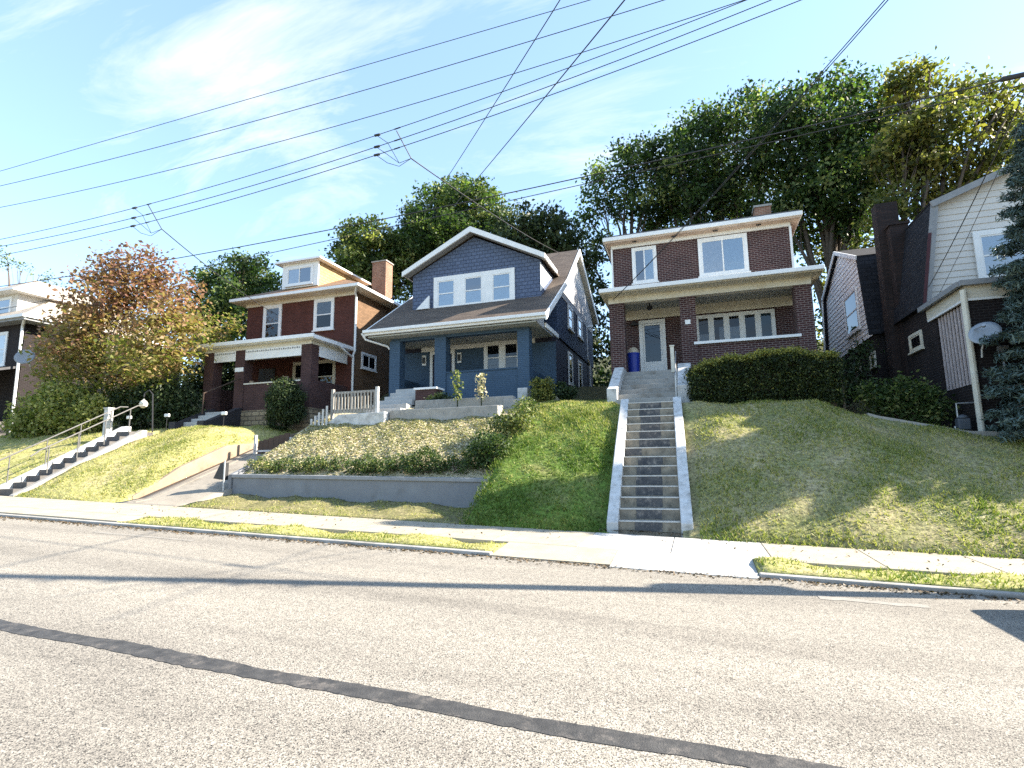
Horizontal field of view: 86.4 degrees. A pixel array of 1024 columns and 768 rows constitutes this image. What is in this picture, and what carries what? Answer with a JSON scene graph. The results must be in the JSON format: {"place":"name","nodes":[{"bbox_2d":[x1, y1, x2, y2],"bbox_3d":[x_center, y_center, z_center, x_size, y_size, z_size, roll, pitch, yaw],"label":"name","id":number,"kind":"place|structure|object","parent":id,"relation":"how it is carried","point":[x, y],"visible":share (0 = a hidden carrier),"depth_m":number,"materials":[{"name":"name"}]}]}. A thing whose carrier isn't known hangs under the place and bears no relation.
{"place":"outdoors","nodes":[
{"label":"outdoors","id":0,"kind":"place"},
{"bbox_2d":[2,500,108,508],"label":"sidewalk","id":1,"kind":"structure","parent":0,"point":[53,504],"depth_m":14.62,"materials":[{"name":"concrete"}]},
{"bbox_2d":[0,506,147,521],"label":"driveway apron","id":2,"kind":"object","parent":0,"point":[105,517],"visible":0.4,"depth_m":12.65,"materials":[{"name":"concrete"}]},
{"bbox_2d":[0,428,169,484],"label":"lawn","id":3,"kind":"structure","parent":0,"point":[30,451],"depth_m":21.79,"materials":[{"name":"green plant"}]},
{"bbox_2d":[0,377,124,439],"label":"garden shrub","id":4,"kind":"object","parent":3,"relation":"on","point":[44,412],"visible":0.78,"depth_m":24.43,"materials":[{"name":"green plant"}]},
{"bbox_2d":[18,238,217,430],"bbox_3d":[-19.408,-2.188,26.518,13.408,10.024,6.538,-3,-9,18],"label":"maple tree","id":5,"kind":"object","parent":3,"relation":"on","point":[100,368],"visible":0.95,"depth_m":25.49,"materials":[{"name":"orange plant"}]},
{"bbox_2d":[103,378,205,430],"bbox_3d":[-16.540,0.966,25.235,5.348,2.921,2.997,-3,-9,18],"label":"garden shrub","id":6,"kind":"object","parent":3,"relation":"on","point":[171,402],"visible":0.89,"depth_m":24.68,"materials":[{"name":"green plant"}]},
{"bbox_2d":[40,503,144,511],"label":"sidewalk","id":7,"kind":"structure","parent":0,"point":[91,507],"depth_m":14.14,"materials":[{"name":"concrete"}]},
{"bbox_2d":[82,505,190,514],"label":"sidewalk","id":8,"kind":"structure","parent":0,"point":[139,509],"depth_m":13.65,"materials":[{"name":"concrete"}]},
{"bbox_2d":[14,425,296,502],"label":"lawn","id":9,"kind":"structure","parent":0,"point":[123,455],"depth_m":17.97,"materials":[{"name":"green plant"}]},
{"bbox_2d":[262,376,308,430],"bbox_3d":[-9.537,0.829,22.615,2.224,2.309,1.769,-3,-9,18],"label":"evergreen shrub","id":10,"kind":"object","parent":9,"relation":"on","point":[286,407],"visible":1,"depth_m":22.34,"materials":[{"name":"green plant"}]},
{"bbox_2d":[129,508,237,517],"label":"sidewalk","id":11,"kind":"structure","parent":0,"point":[181,512],"depth_m":13.20,"materials":[{"name":"concrete"}]},
{"bbox_2d":[115,447,260,506],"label":"driveway","id":12,"kind":"structure","parent":0,"point":[206,487],"depth_m":16.42,"materials":[{"name":"concrete"}]},
{"bbox_2d":[253,433,291,453],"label":"staircase","id":13,"kind":"structure","parent":12,"relation":"on","point":[266,445],"depth_m":19.57,"materials":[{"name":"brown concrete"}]},
{"bbox_2d":[185,510,285,523],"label":"sidewalk","id":14,"kind":"structure","parent":0,"point":[229,517],"depth_m":12.67,"materials":[{"name":"concrete"}]},
{"bbox_2d":[230,513,336,525],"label":"sidewalk","id":15,"kind":"structure","parent":0,"point":[284,519],"depth_m":12.17,"materials":[{"name":"concrete"}]},
{"bbox_2d":[120,516,506,552],"bbox_3d":[-4.280,3.287,10.662,8.650,1.147,0.760,-3,-9,18],"label":"planting strip","id":16,"kind":"object","parent":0,"point":[408,540],"visible":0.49,"depth_m":10.33,"materials":[{"name":"green plant"}]},
{"bbox_2d":[177,494,473,523],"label":"verge","id":17,"kind":"structure","parent":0,"point":[401,510],"depth_m":14.00,"materials":[{"name":"plant"}]},
{"bbox_2d":[296,517,394,533],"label":"sidewalk","id":18,"kind":"structure","parent":0,"point":[344,525],"depth_m":11.65,"materials":[{"name":"concrete"}]},
{"bbox_2d":[243,396,561,477],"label":"yard bank","id":19,"kind":"structure","parent":0,"point":[435,474],"depth_m":16.69,"materials":[{"name":"green plant"}]},
{"bbox_2d":[295,453,330,474],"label":"shrub","id":20,"kind":"object","parent":19,"relation":"on","point":[309,462],"visible":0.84,"depth_m":15.83,"materials":[{"name":"green plant"}]},
{"bbox_2d":[328,412,389,424],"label":"landing slab","id":21,"kind":"structure","parent":19,"relation":"on","point":[372,418],"depth_m":18.95,"materials":[{"name":"grey concrete"}]},
{"bbox_2d":[330,386,379,419],"bbox_3d":[-5.569,0.689,19.276,1.930,1.100,0.100,-3,-9,18],"label":"picket railing","id":22,"kind":"object","parent":21,"relation":"on","point":[374,408],"visible":0.98,"depth_m":19.25,"materials":[{"name":"grey wood"}]},
{"bbox_2d":[344,453,384,475],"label":"shrub","id":23,"kind":"object","parent":19,"relation":"on","point":[370,468],"visible":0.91,"depth_m":15.22,"materials":[{"name":"green plant"}]},
{"bbox_2d":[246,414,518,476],"bbox_3d":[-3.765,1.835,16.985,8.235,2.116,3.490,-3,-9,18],"label":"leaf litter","id":24,"kind":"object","parent":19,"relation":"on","point":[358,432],"visible":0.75,"depth_m":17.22,"materials":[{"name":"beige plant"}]},
{"bbox_2d":[366,389,414,412],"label":"porch steps","id":25,"kind":"structure","parent":19,"relation":"on","point":[401,399],"depth_m":20.75,"materials":[{"name":"concrete"}]},
{"bbox_2d":[376,452,416,475],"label":"shrub","id":26,"kind":"object","parent":19,"relation":"on","point":[389,463],"visible":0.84,"depth_m":15.02,"materials":[{"name":"green plant"}]},
{"bbox_2d":[400,445,450,474],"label":"shrub","id":27,"kind":"object","parent":19,"relation":"on","point":[420,463],"visible":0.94,"depth_m":14.74,"materials":[{"name":"green plant"}]},
{"bbox_2d":[389,405,506,420],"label":"planter wall","id":28,"kind":"structure","parent":19,"relation":"on","point":[449,413],"depth_m":18.21,"materials":[{"name":"grey concrete"}]},
{"bbox_2d":[432,453,472,474],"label":"shrub","id":29,"kind":"object","parent":19,"relation":"on","point":[446,467],"visible":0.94,"depth_m":14.56,"materials":[{"name":"green plant"}]},
{"bbox_2d":[415,396,524,408],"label":"planter wall","id":30,"kind":"structure","parent":19,"relation":"on","point":[508,401],"depth_m":19.12,"materials":[{"name":"grey concrete"}]},
{"bbox_2d":[460,425,514,471],"bbox_3d":[-0.701,1.772,14.518,1.814,1.369,1.177,-8,-11,42],"label":"bank shrub","id":31,"kind":"object","parent":19,"relation":"on","point":[486,449],"visible":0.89,"depth_m":14.32,"materials":[{"name":"green plant"}]},
{"bbox_2d":[487,397,538,437],"bbox_3d":[-0.036,1.170,15.953,1.623,1.644,1.268,-3,-9,18],"label":"bank shrub","id":32,"kind":"object","parent":19,"relation":"on","point":[506,428],"visible":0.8,"depth_m":15.78,"materials":[{"name":"green plant"}]},
{"bbox_2d":[526,375,557,402],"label":"clipped shrub","id":33,"kind":"object","parent":19,"relation":"on","point":[541,390],"visible":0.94,"depth_m":19.18,"materials":[{"name":"green plant"}]},
{"bbox_2d":[351,520,455,535],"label":"sidewalk","id":34,"kind":"structure","parent":0,"point":[407,527],"depth_m":11.22,"materials":[{"name":"concrete"}]},
{"bbox_2d":[7,378,913,434],"bbox_3d":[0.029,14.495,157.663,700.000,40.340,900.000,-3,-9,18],"label":"ground","id":35,"kind":"structure","parent":0,"point":[593,393],"depth_m":24.47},
{"bbox_2d":[0,426,152,496],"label":"long stairs","id":36,"kind":"structure","parent":35,"relation":"on","point":[34,478],"depth_m":18.69,"materials":[{"name":"concrete"}]},
{"bbox_2d":[0,280,192,435],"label":"house","id":37,"kind":"structure","parent":35,"relation":"on","point":[17,322],"depth_m":31.44,"materials":[{"name":"brick"}]},
{"bbox_2d":[177,332,235,393],"bbox_3d":[-18.837,-0.990,35.122,5.839,5.095,3.443,-3,-9,18],"label":"garden shrub","id":38,"kind":"object","parent":35,"relation":"on","point":[228,372],"visible":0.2,"depth_m":34.46,"materials":[{"name":"green plant"}]},
{"bbox_2d":[173,304,247,367],"bbox_3d":[-17.651,-0.780,31.182,5.628,8.328,3.320,-3,-9,18],"label":"side tree","id":39,"kind":"object","parent":35,"relation":"on","point":[218,337],"visible":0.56,"depth_m":31.10,"materials":[{"name":"green plant"}]},
{"bbox_2d":[132,432,297,499],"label":"drive wall","id":40,"kind":"structure","parent":35,"relation":"on","point":[205,461],"depth_m":18.13,"materials":[{"name":"beige concrete"}]},
{"bbox_2d":[190,256,399,431],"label":"red brick house","id":41,"kind":"structure","parent":35,"relation":"on","point":[311,338],"depth_m":26.75,"materials":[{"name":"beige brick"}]},
{"bbox_2d":[168,378,241,428],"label":"porch steps","id":42,"kind":"structure","parent":41,"relation":"attached to","point":[210,417],"depth_m":23.64,"materials":[{"name":"concrete"}]},
{"bbox_2d":[262,304,282,337],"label":"window","id":43,"kind":"structure","parent":41,"relation":"in","point":[272,323],"depth_m":28.02,"materials":[{"name":"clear glass"}]},
{"bbox_2d":[284,264,313,287],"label":"window","id":44,"kind":"structure","parent":41,"relation":"in","point":[302,275],"depth_m":28.00,"materials":[{"name":"clear glass"}]},
{"bbox_2d":[292,359,335,383],"bbox_3d":[-9.740,-0.325,26.703,2.600,1.660,0.100,-3,-9,18],"label":"window","id":45,"kind":"structure","parent":41,"relation":"in","point":[326,368],"depth_m":26.60,"materials":[{"name":"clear glass"}]},
{"bbox_2d":[311,297,334,331],"bbox_3d":[-9.344,-3.439,27.007,1.280,1.660,0.100,-3,-9,18],"label":"window","id":46,"kind":"structure","parent":41,"relation":"in","point":[323,318],"depth_m":27.03,"materials":[{"name":"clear glass"}]},
{"bbox_2d":[228,462,489,507],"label":"retaining wall","id":47,"kind":"structure","parent":35,"relation":"on","point":[457,492],"depth_m":14.80,"materials":[{"name":"concrete"}]},
{"bbox_2d":[361,226,598,398],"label":"blue house","id":48,"kind":"structure","parent":35,"relation":"on","point":[508,317],"depth_m":23.80,"materials":[{"name":"blue"}]},
{"bbox_2d":[433,267,514,307],"bbox_3d":[-1.714,-4.140,23.997,3.950,1.590,0.100,-3,-9,18],"label":"window","id":49,"kind":"structure","parent":48,"relation":"in","point":[499,284],"depth_m":24.02,"materials":[{"name":"white glass"}]},
{"bbox_2d":[484,340,517,368],"bbox_3d":[-0.439,-1.165,23.895,1.810,1.480,0.100,-3,-9,18],"label":"window","id":50,"kind":"structure","parent":48,"relation":"in","point":[497,354],"depth_m":23.95,"materials":[{"name":"clear glass"}]},
{"bbox_2d":[607,363,692,404],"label":"porch steps","id":51,"kind":"structure","parent":35,"relation":"on","point":[648,386],"depth_m":17.50,"materials":[{"name":"grey concrete"}]},
{"bbox_2d":[607,397,693,537],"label":"front steps","id":52,"kind":"structure","parent":35,"relation":"on","point":[650,488],"depth_m":12.68,"materials":[{"name":"paint"}]},
{"bbox_2d":[599,203,824,373],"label":"brick house","id":53,"kind":"structure","parent":35,"relation":"on","point":[693,294],"depth_m":20.83,"materials":[{"name":"brown brick"}]},
{"bbox_2d":[631,245,658,285],"bbox_3d":[5.406,-4.848,22.226,1.080,1.580,0.100,-3,-9,18],"label":"window","id":54,"kind":"structure","parent":53,"relation":"in","point":[641,256],"depth_m":22.25,"materials":[{"name":"clear glass"}]},
{"bbox_2d":[639,318,667,370],"bbox_3d":[5.615,-1.348,21.672,1.020,2.470,0.085,-3,-9,18],"label":"door","id":55,"kind":"structure","parent":53,"relation":"in","point":[652,333],"depth_m":21.71,"materials":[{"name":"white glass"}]},
{"bbox_2d":[697,232,750,277],"bbox_3d":[8.246,-5.020,21.291,1.910,1.620,0.100,-3,-9,18],"label":"window","id":56,"kind":"structure","parent":53,"relation":"in","point":[726,254],"depth_m":21.31,"materials":[{"name":"white glass"}]},
{"bbox_2d":[696,309,776,340],"bbox_3d":[8.502,-2.074,20.792,2.950,1.360,0.100,-3,-9,18],"label":"window","id":57,"kind":"structure","parent":53,"relation":"in","point":[756,323],"depth_m":20.82,"materials":[{"name":"white glass"}]},
{"bbox_2d":[837,339,884,406],"bbox_3d":[11.827,-0.383,18.924,1.828,2.398,1.754,-9,-11,44],"label":"climbing shrub","id":58,"kind":"object","parent":35,"relation":"on","point":[858,374],"visible":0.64,"depth_m":18.85,"materials":[{"name":"green plant"}]},
{"bbox_2d":[821,167,1023,430],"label":"gambrel house","id":59,"kind":"structure","parent":35,"relation":"on","point":[895,306],"depth_m":16.85,"materials":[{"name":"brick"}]},
{"bbox_2d":[842,286,860,339],"bbox_3d":[14.302,-2.966,23.005,0.100,1.810,2.100,-3,-9,18],"label":"window","id":60,"kind":"structure","parent":59,"relation":"in","point":[850,301],"depth_m":22.98,"materials":[{"name":"glass"}]},
{"bbox_2d":[968,322,1001,357],"bbox_3d":[11.862,-1.150,13.674,0.504,0.883,0.582,1,-9,-15],"label":"satellite dish","id":61,"kind":"object","parent":59,"relation":"attached to","point":[977,332],"visible":0.76,"depth_m":13.76,"materials":[{"name":"white metal"}]},
{"bbox_2d":[972,228,1023,277],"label":"window","id":62,"kind":"structure","parent":59,"relation":"in","point":[983,240],"depth_m":16.44,"materials":[{"name":"clear glass"}]},
{"bbox_3d":[10.777,-3.397,7.614,0.859,13.374,0.532,-3,-9,18],"label":"utility pole","id":63,"kind":"object","parent":35,"relation":"on","visible":0},
{"bbox_2d":[1,0,589,170],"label":"power line","id":64,"kind":"object","parent":63,"relation":"attached to","point":[315,79],"visible":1,"depth_m":14.01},
{"bbox_2d":[1,0,663,185],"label":"power line","id":65,"kind":"object","parent":63,"relation":"attached to","point":[355,92],"visible":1,"depth_m":12.25,"materials":[{"name":"black rubber"}]},
{"bbox_2d":[0,0,743,207],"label":"power line","id":66,"kind":"object","parent":63,"relation":"attached to","point":[400,107],"visible":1,"depth_m":12.41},
{"bbox_2d":[0,0,745,239],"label":"power line","id":67,"kind":"object","parent":63,"relation":"attached to","point":[410,123],"visible":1,"depth_m":12.21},
{"bbox_2d":[0,0,770,246],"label":"power line","id":68,"kind":"object","parent":63,"relation":"attached to","point":[421,131],"visible":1,"depth_m":12.09,"materials":[{"name":"black rubber"}]},
{"bbox_2d":[0,0,800,255],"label":"power line","id":69,"kind":"object","parent":63,"relation":"attached to","point":[440,133],"visible":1,"depth_m":11.91,"materials":[{"name":"black rubber"}]},
{"bbox_2d":[0,80,998,286],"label":"power line","id":70,"kind":"object","parent":63,"relation":"attached to","point":[550,183],"visible":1,"depth_m":10.92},
{"bbox_2d":[0,84,1023,309],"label":"power line","id":71,"kind":"object","parent":63,"relation":"attached to","point":[562,188],"visible":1,"depth_m":10.83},
{"bbox_2d":[427,524,522,542],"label":"sidewalk","id":72,"kind":"structure","parent":0,"point":[463,533],"depth_m":10.66,"materials":[{"name":"concrete"}]},
{"bbox_2d":[200,341,822,398],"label":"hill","id":73,"kind":"structure","parent":0,"point":[605,370],"depth_m":64.97,"materials":[{"name":"green plant"}]},
{"bbox_2d":[0,244,67,288],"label":"hill tree","id":74,"kind":"object","parent":73,"relation":"on","point":[17,267],"visible":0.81,"depth_m":67.31,"materials":[{"name":"green plant"}]},
{"bbox_2d":[173,246,282,344],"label":"hill tree","id":75,"kind":"object","parent":73,"relation":"on","point":[244,278],"visible":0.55,"depth_m":43.37,"materials":[{"name":"green plant"}]},
{"bbox_2d":[319,212,424,303],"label":"hill tree","id":76,"kind":"object","parent":73,"relation":"on","point":[357,254],"visible":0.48,"depth_m":41.30,"materials":[{"name":"green plant"}]},
{"bbox_2d":[385,167,516,264],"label":"hill tree","id":77,"kind":"object","parent":73,"relation":"on","point":[426,237],"visible":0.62,"depth_m":41.66,"materials":[{"name":"green plant"}]},
{"bbox_2d":[179,339,823,399],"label":"undergrowth","id":78,"kind":"object","parent":73,"relation":"on","point":[602,374],"depth_m":38.61,"materials":[{"name":"green plant"}]},
{"bbox_2d":[488,192,610,372],"bbox_3d":[2.620,-5.361,37.289,9.709,16.221,7.226,-3,-9,18],"label":"hill tree","id":79,"kind":"object","parent":73,"relation":"on","point":[535,227],"visible":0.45,"depth_m":36.66,"materials":[{"name":"green plant"}]},
{"bbox_2d":[567,124,691,282],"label":"hill tree","id":80,"kind":"object","parent":73,"relation":"on","point":[628,154],"visible":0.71,"depth_m":40.53,"materials":[{"name":"green plant"}]},
{"bbox_2d":[636,72,811,227],"bbox_3d":[14.705,-9.742,37.857,12.570,24.744,10.074,-3,-9,18],"label":"hill tree","id":81,"kind":"object","parent":73,"relation":"on","point":[707,177],"visible":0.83,"depth_m":37.28,"materials":[{"name":"green plant"}]},
{"bbox_2d":[734,55,932,349],"bbox_3d":[20.309,-9.435,33.648,9.870,22.788,10.072,2,-9,-21],"label":"hill tree","id":82,"kind":"object","parent":73,"relation":"on","point":[835,172],"visible":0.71,"depth_m":33.30,"materials":[{"name":"green plant"}]},
{"bbox_2d":[800,228,866,351],"bbox_3d":[20.727,-3.789,34.092,4.712,12.729,5.248,-3,-9,18],"label":"hill tree","id":83,"kind":"object","parent":73,"relation":"on","point":[819,254],"visible":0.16,"depth_m":35.22,"materials":[{"name":"green plant"}]},
{"bbox_2d":[840,46,1023,250],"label":"hill tree","id":84,"kind":"object","parent":73,"relation":"on","point":[923,149],"visible":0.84,"depth_m":28.34,"materials":[{"name":"green plant"}]},
{"bbox_2d":[0,518,1023,767],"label":"road","id":85,"kind":"structure","parent":0,"point":[784,668],"depth_m":4.33,"materials":[{"name":"grey asphalt"}]},
{"bbox_2d":[0,513,492,555],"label":"kerb","id":86,"kind":"structure","parent":85,"relation":"on","point":[411,547],"depth_m":10.26,"materials":[{"name":"grey concrete"}]},
{"bbox_2d":[0,619,843,767],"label":"tar seam","id":87,"kind":"object","parent":85,"relation":"on","point":[643,742],"visible":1,"depth_m":3.49,"materials":[{"name":"grey asphalt"}]},
{"bbox_2d":[0,505,1023,603],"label":"leaf debris","id":88,"kind":"object","parent":85,"relation":"on","point":[664,571],"visible":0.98,"depth_m":8.84,"materials":[{"name":"brown plant"}]},
{"bbox_2d":[818,596,930,607],"bbox_3d":[4.203,2.538,6.346,1.120,0.037,0.214,-3,-9,18],"label":"road marking","id":89,"kind":"object","parent":85,"relation":"on","point":[877,602],"visible":1,"depth_m":6.33,"materials":[{"name":"paint"}]},
{"bbox_2d":[759,572,1023,598],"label":"kerb","id":90,"kind":"structure","parent":85,"relation":"on","point":[983,592],"depth_m":7.08,"materials":[{"name":"grey concrete"}]},
{"bbox_2d":[0,0,1023,384],"label":"sky","id":91,"kind":"structure","parent":0,"point":[74,74],"materials":[{"name":"blue"}]},
{"bbox_2d":[459,399,619,532],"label":"lawn","id":92,"kind":"structure","parent":0,"point":[588,497],"depth_m":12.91,"materials":[{"name":"green plant"}]},
{"bbox_2d":[551,381,578,399],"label":"clipped shrub","id":93,"kind":"object","parent":92,"relation":"on","point":[564,393],"visible":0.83,"depth_m":20.95,"materials":[{"name":"green plant"}]},
{"bbox_2d":[495,528,594,546],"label":"sidewalk","id":94,"kind":"structure","parent":0,"point":[565,538],"depth_m":10.24,"materials":[{"name":"concrete"}]},
{"bbox_2d":[491,542,617,565],"bbox_3d":[0.715,2.916,8.943,1.920,0.443,0.920,-3,-9,18],"label":"driveway apron","id":95,"kind":"object","parent":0,"point":[573,554],"visible":0.43,"depth_m":8.90,"materials":[{"name":"concrete"}]},
{"bbox_2d":[579,533,673,552],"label":"sidewalk","id":96,"kind":"structure","parent":0,"point":[633,543],"depth_m":9.76,"materials":[{"name":"concrete"}]},
{"bbox_2d":[609,550,759,578],"bbox_3d":[2.589,2.863,8.254,2.050,0.456,1.040,-3,-9,18],"label":"driveway apron","id":97,"kind":"object","parent":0,"point":[698,564],"visible":0.57,"depth_m":8.21,"materials":[{"name":"concrete"}]},
{"bbox_2d":[671,537,769,559],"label":"sidewalk","id":98,"kind":"structure","parent":0,"point":[717,548],"depth_m":9.31,"materials":[{"name":"concrete"}]},
{"bbox_2d":[761,543,887,570],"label":"sidewalk","id":99,"kind":"structure","parent":0,"point":[856,561],"depth_m":8.76,"materials":[{"name":"concrete"}]},
{"bbox_2d":[682,398,1023,558],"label":"lawn","id":100,"kind":"structure","parent":0,"point":[795,515],"depth_m":11.15,"materials":[{"name":"green plant"}]},
{"bbox_2d":[184,493,1023,558],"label":"grass","id":101,"kind":"structure","parent":100,"relation":"on","point":[572,526],"depth_m":11.97,"materials":[{"name":"green plant"}]},
{"bbox_2d":[682,344,851,409],"bbox_3d":[7.322,-0.059,16.092,4.395,1.952,2.055,-3,-9,18],"label":"hedge","id":102,"kind":"object","parent":100,"relation":"on","point":[789,373],"visible":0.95,"depth_m":15.36,"materials":[{"name":"green plant"}]},
{"bbox_2d":[847,369,961,426],"bbox_3d":[11.055,0.503,15.390,2.894,1.843,1.879,-3,-9,18],"label":"yew bush","id":103,"kind":"object","parent":100,"relation":"on","point":[915,397],"visible":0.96,"depth_m":15.18,"materials":[{"name":"green plant"}]},
{"bbox_2d":[976,120,1023,442],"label":"spruce tree","id":104,"kind":"object","parent":100,"relation":"on","point":[1013,271],"visible":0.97,"depth_m":13.09,"materials":[{"name":"green plant"}]},
{"bbox_2d":[753,557,1023,592],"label":"planting strip","id":105,"kind":"object","parent":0,"point":[805,570],"visible":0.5,"depth_m":7.48,"materials":[{"name":"green plant"}]},
{"bbox_2d":[117,516,1023,591],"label":"grass","id":106,"kind":"structure","parent":105,"relation":"on","point":[915,577],"depth_m":8.16,"materials":[{"name":"green plant"}]},
{"bbox_2d":[856,549,1004,575],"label":"sidewalk","id":107,"kind":"structure","parent":0,"point":[915,561],"depth_m":8.33,"materials":[{"name":"concrete"}]},
{"bbox_2d":[961,555,1023,575],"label":"sidewalk","id":108,"kind":"structure","parent":0,"point":[1017,566],"depth_m":8.38,"materials":[{"name":"concrete"}]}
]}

